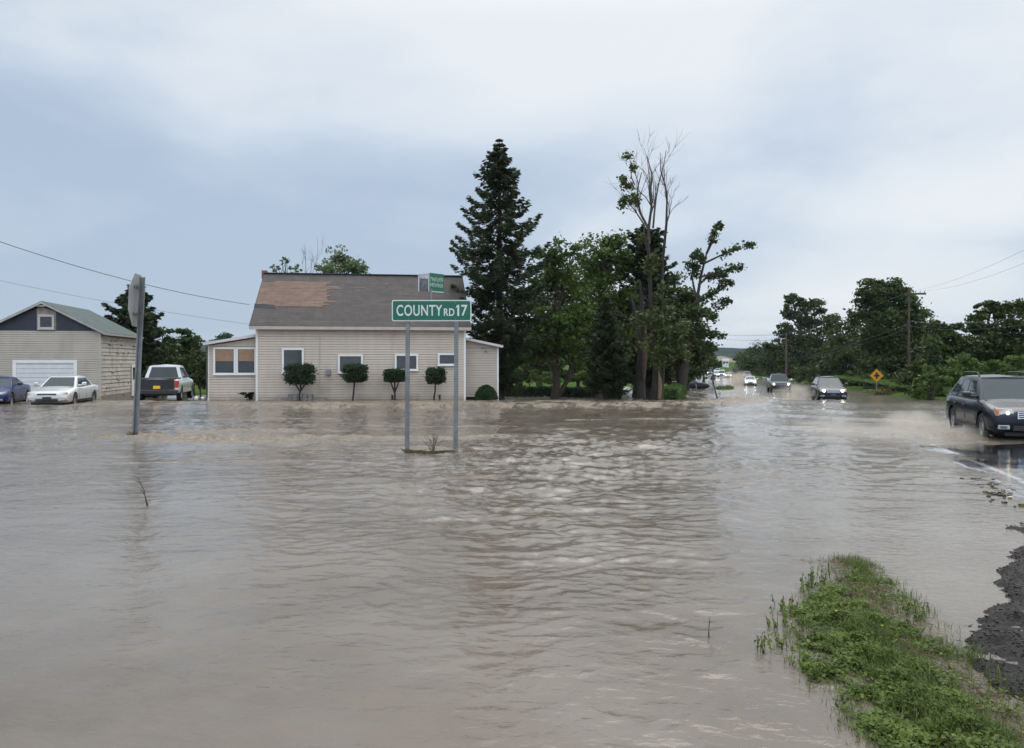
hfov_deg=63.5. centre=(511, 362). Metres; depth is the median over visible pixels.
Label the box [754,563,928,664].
weed stems
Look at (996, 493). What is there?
broken asphalt
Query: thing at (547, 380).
bush
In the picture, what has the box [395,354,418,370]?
window
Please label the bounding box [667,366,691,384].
background tree
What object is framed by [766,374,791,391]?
pickup truck
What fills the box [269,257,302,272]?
leafy tree
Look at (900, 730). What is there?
bank weeds
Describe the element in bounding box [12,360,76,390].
overhead door
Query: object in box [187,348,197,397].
arborvitae
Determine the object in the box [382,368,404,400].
clipped shrub
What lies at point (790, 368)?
bush
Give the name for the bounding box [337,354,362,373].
window
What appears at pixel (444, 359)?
window
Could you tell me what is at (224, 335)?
leafy tree
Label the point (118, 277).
overhead wire
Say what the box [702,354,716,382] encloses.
distant tree
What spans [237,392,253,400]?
bush
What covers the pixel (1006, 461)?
highway
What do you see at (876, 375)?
warning sign
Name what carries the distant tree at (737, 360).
on the ground at (1004, 624)
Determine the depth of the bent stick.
10.86 m
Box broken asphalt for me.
[960,477,1023,523]
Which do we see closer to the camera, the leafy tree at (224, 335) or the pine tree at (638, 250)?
the pine tree at (638, 250)
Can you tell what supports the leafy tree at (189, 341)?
on the ground at (1004, 624)
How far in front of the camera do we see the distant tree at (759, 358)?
224.92 m
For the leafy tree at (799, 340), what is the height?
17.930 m
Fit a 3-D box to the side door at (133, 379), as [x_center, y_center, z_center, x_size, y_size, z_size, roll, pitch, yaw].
[-23.350,1.096,51.066,0.055,1.950,0.900,0,0,-10]
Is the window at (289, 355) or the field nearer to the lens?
the window at (289, 355)
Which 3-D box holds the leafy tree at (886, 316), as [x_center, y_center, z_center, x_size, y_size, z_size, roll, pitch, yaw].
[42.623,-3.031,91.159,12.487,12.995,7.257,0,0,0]
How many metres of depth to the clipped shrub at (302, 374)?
39.55 m
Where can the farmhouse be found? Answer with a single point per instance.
(725, 362)
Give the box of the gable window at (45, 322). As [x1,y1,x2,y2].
[37,314,53,329]
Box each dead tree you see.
[603,127,693,399]
[617,279,659,398]
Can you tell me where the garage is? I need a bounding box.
[0,301,143,399]
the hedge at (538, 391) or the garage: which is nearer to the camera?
the garage
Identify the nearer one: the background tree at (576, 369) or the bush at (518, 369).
the bush at (518, 369)
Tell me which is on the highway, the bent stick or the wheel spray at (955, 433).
the wheel spray at (955, 433)
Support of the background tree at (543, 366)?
on the ground at (1004, 624)
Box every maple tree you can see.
[517,232,597,399]
[561,228,665,397]
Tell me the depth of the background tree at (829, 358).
137.25 m
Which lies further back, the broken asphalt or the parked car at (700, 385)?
the parked car at (700, 385)
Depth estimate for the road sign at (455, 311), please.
17.32 m
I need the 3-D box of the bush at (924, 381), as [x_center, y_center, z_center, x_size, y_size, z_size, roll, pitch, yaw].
[23.834,1.350,47.281,2.212,2.672,1.947,0,0,0]
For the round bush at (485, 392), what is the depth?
42.04 m
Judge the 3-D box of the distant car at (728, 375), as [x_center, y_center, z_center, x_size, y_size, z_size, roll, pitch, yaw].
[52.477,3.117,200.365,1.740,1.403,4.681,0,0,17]
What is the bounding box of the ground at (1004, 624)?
[160,362,1023,747]
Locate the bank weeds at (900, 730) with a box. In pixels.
[788,567,1023,747]
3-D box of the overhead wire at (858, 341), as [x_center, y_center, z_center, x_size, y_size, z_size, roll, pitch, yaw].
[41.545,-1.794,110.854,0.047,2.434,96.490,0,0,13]
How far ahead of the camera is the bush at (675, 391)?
50.14 m
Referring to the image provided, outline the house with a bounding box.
[203,270,502,400]
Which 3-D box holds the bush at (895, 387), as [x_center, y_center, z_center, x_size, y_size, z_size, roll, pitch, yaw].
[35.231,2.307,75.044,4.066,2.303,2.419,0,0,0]
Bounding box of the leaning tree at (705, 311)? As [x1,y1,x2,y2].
[676,220,757,384]
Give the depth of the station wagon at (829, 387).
53.55 m
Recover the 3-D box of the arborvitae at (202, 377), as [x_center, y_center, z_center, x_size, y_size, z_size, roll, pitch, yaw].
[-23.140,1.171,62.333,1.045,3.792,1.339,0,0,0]
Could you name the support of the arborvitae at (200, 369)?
on the ground at (1004, 624)
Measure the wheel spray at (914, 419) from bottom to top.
1.000 m
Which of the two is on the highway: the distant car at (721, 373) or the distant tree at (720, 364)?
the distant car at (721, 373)
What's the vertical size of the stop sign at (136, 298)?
4.625 m
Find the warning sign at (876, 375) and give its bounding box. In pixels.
[870,369,883,390]
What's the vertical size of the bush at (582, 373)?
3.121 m
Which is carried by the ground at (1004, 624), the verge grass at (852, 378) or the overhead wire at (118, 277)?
the verge grass at (852, 378)
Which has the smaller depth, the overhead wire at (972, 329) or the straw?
the straw
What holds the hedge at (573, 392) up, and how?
on the ground at (1004, 624)
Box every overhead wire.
[0,280,243,323]
[1,242,248,304]
[788,290,911,333]
[791,323,909,358]
[795,329,906,360]
[911,316,1023,323]
[913,325,1019,329]
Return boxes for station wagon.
[810,375,847,399]
[945,371,1023,437]
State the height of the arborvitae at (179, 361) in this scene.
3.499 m
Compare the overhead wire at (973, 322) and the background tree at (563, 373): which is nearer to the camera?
the overhead wire at (973, 322)
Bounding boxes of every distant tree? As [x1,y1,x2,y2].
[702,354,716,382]
[712,354,723,376]
[732,355,740,367]
[747,360,762,371]
[757,350,769,365]
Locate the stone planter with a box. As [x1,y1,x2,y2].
[274,394,327,400]
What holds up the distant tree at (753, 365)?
on the ground at (1004, 624)
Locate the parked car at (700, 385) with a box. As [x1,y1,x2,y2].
[666,380,708,388]
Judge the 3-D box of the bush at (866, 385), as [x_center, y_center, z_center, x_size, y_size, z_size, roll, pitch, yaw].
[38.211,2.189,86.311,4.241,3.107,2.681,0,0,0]
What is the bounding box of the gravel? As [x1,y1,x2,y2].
[956,525,1023,695]
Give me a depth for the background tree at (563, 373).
82.95 m
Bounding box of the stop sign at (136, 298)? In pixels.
[128,273,144,433]
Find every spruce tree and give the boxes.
[101,284,174,396]
[449,138,561,399]
[576,295,637,398]
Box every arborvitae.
[175,357,182,364]
[182,355,194,397]
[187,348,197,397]
[196,356,205,396]
[197,353,205,389]
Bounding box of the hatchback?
[0,376,30,403]
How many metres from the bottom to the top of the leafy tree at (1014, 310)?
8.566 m
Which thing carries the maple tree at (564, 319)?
on the ground at (1004, 624)
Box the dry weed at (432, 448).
[422,431,443,450]
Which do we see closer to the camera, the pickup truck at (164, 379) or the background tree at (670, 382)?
the pickup truck at (164, 379)
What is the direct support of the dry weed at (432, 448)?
on the ground at (1004, 624)
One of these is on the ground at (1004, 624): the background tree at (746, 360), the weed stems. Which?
the background tree at (746, 360)
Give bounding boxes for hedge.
[504,385,551,396]
[561,386,621,398]
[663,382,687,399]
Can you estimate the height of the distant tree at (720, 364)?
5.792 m
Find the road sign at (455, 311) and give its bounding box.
[392,273,470,449]
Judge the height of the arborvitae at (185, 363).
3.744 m
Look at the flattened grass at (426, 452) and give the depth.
16.97 m
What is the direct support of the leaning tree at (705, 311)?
on the ground at (1004, 624)
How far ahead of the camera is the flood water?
7.83 m
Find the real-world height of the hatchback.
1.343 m
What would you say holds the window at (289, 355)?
in the house
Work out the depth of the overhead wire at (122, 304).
59.99 m
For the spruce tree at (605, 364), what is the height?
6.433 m
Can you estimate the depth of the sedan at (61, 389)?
36.53 m
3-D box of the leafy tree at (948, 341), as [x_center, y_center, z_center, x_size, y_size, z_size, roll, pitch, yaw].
[30.680,-0.221,59.885,6.301,5.747,3.790,0,0,-11]
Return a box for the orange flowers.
[859,387,902,394]
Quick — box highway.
[709,367,1023,499]
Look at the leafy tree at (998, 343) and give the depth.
61.48 m
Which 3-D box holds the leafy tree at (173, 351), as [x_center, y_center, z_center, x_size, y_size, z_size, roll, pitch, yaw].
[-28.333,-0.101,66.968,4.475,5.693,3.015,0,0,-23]
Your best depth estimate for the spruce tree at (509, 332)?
44.37 m
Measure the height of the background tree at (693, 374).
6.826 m
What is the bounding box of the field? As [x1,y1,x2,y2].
[716,356,735,361]
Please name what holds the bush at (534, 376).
on the ground at (1004, 624)
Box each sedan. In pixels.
[27,375,98,404]
[742,376,757,385]
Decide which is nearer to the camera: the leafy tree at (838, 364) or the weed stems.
the weed stems
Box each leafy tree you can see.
[145,326,182,364]
[161,328,206,392]
[205,332,233,349]
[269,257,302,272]
[315,244,370,273]
[663,271,716,382]
[758,293,842,374]
[801,321,871,383]
[840,277,956,382]
[888,320,982,394]
[958,299,1023,373]
[1006,298,1023,364]
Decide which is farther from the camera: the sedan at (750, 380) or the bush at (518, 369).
the sedan at (750, 380)
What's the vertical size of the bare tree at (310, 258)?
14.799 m
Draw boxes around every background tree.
[509,332,559,386]
[539,335,578,382]
[559,356,589,386]
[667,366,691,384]
[672,357,717,390]
[732,339,784,376]
[816,344,863,369]
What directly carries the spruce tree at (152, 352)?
on the ground at (1004, 624)
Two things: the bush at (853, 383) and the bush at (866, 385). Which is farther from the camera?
the bush at (853, 383)
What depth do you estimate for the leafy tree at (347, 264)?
77.91 m
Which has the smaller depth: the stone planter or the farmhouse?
the stone planter
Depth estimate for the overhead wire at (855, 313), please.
84.16 m
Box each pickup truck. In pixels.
[140,364,194,400]
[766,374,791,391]
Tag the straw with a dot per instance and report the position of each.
(935, 650)
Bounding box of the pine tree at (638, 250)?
[618,224,681,398]
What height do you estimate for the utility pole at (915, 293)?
8.603 m
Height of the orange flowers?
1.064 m
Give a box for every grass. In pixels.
[400,448,454,453]
[715,375,952,393]
[773,552,1023,747]
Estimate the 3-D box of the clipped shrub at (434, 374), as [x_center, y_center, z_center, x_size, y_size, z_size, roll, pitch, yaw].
[-3.789,1.170,40.885,1.254,1.961,1.108,0,0,0]
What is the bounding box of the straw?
[800,557,1023,747]
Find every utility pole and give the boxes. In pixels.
[785,334,786,374]
[908,288,925,395]
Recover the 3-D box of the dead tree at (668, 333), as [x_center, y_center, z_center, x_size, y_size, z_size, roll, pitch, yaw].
[7.393,-5.585,45.439,5.533,15.379,4.258,0,0,31]
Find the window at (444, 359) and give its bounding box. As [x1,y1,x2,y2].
[437,353,453,365]
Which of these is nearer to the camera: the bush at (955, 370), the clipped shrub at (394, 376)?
the clipped shrub at (394, 376)
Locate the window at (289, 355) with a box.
[281,348,303,373]
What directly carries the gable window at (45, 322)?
in the garage
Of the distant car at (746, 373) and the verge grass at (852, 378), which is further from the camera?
the distant car at (746, 373)
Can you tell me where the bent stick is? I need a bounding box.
[135,478,148,505]
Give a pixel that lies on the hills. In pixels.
(727, 352)
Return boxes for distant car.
[718,370,725,376]
[725,372,732,377]
[742,371,750,377]
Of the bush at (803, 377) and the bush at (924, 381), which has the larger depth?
the bush at (803, 377)
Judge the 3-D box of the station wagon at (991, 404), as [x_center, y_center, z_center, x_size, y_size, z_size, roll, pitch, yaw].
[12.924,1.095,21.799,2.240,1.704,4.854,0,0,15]
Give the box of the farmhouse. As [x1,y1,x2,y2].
[721,359,728,367]
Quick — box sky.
[0,0,1023,347]
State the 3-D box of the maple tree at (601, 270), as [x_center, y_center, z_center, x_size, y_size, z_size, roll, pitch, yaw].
[7.051,-3.215,60.272,7.981,12.763,6.024,0,0,0]
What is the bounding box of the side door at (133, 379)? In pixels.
[131,364,135,395]
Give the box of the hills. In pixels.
[165,344,756,361]
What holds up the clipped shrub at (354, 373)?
on the ground at (1004, 624)
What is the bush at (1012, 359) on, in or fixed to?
on the ground at (1004, 624)
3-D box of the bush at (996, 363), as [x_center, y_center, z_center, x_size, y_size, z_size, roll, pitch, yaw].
[28.290,1.033,49.169,3.373,2.416,2.109,0,0,0]
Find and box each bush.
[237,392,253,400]
[474,384,497,399]
[507,364,529,378]
[521,369,543,385]
[539,371,563,385]
[572,367,590,380]
[766,363,802,378]
[791,363,819,381]
[842,369,871,385]
[859,369,891,388]
[878,379,912,391]
[910,363,953,399]
[939,352,991,390]
[972,359,1014,375]
[997,353,1023,375]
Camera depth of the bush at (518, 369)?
75.74 m
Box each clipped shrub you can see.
[283,361,318,400]
[340,363,368,400]
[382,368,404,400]
[424,366,447,399]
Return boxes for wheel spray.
[865,410,946,437]
[922,420,995,439]
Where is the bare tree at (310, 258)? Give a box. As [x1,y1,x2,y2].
[302,235,324,272]
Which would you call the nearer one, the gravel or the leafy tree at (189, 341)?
the gravel
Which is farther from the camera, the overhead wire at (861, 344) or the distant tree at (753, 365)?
the distant tree at (753, 365)
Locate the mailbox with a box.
[711,377,717,398]
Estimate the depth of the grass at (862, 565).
5.06 m
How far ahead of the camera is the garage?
44.50 m
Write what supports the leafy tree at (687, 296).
on the ground at (1004, 624)
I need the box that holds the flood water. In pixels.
[0,375,1023,747]
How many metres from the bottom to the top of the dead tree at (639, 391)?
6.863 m
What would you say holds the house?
on the ground at (1004, 624)
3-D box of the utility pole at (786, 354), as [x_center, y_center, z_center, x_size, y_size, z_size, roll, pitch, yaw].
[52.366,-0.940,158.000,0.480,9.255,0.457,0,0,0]
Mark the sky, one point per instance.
(194, 147)
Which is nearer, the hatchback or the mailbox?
the hatchback

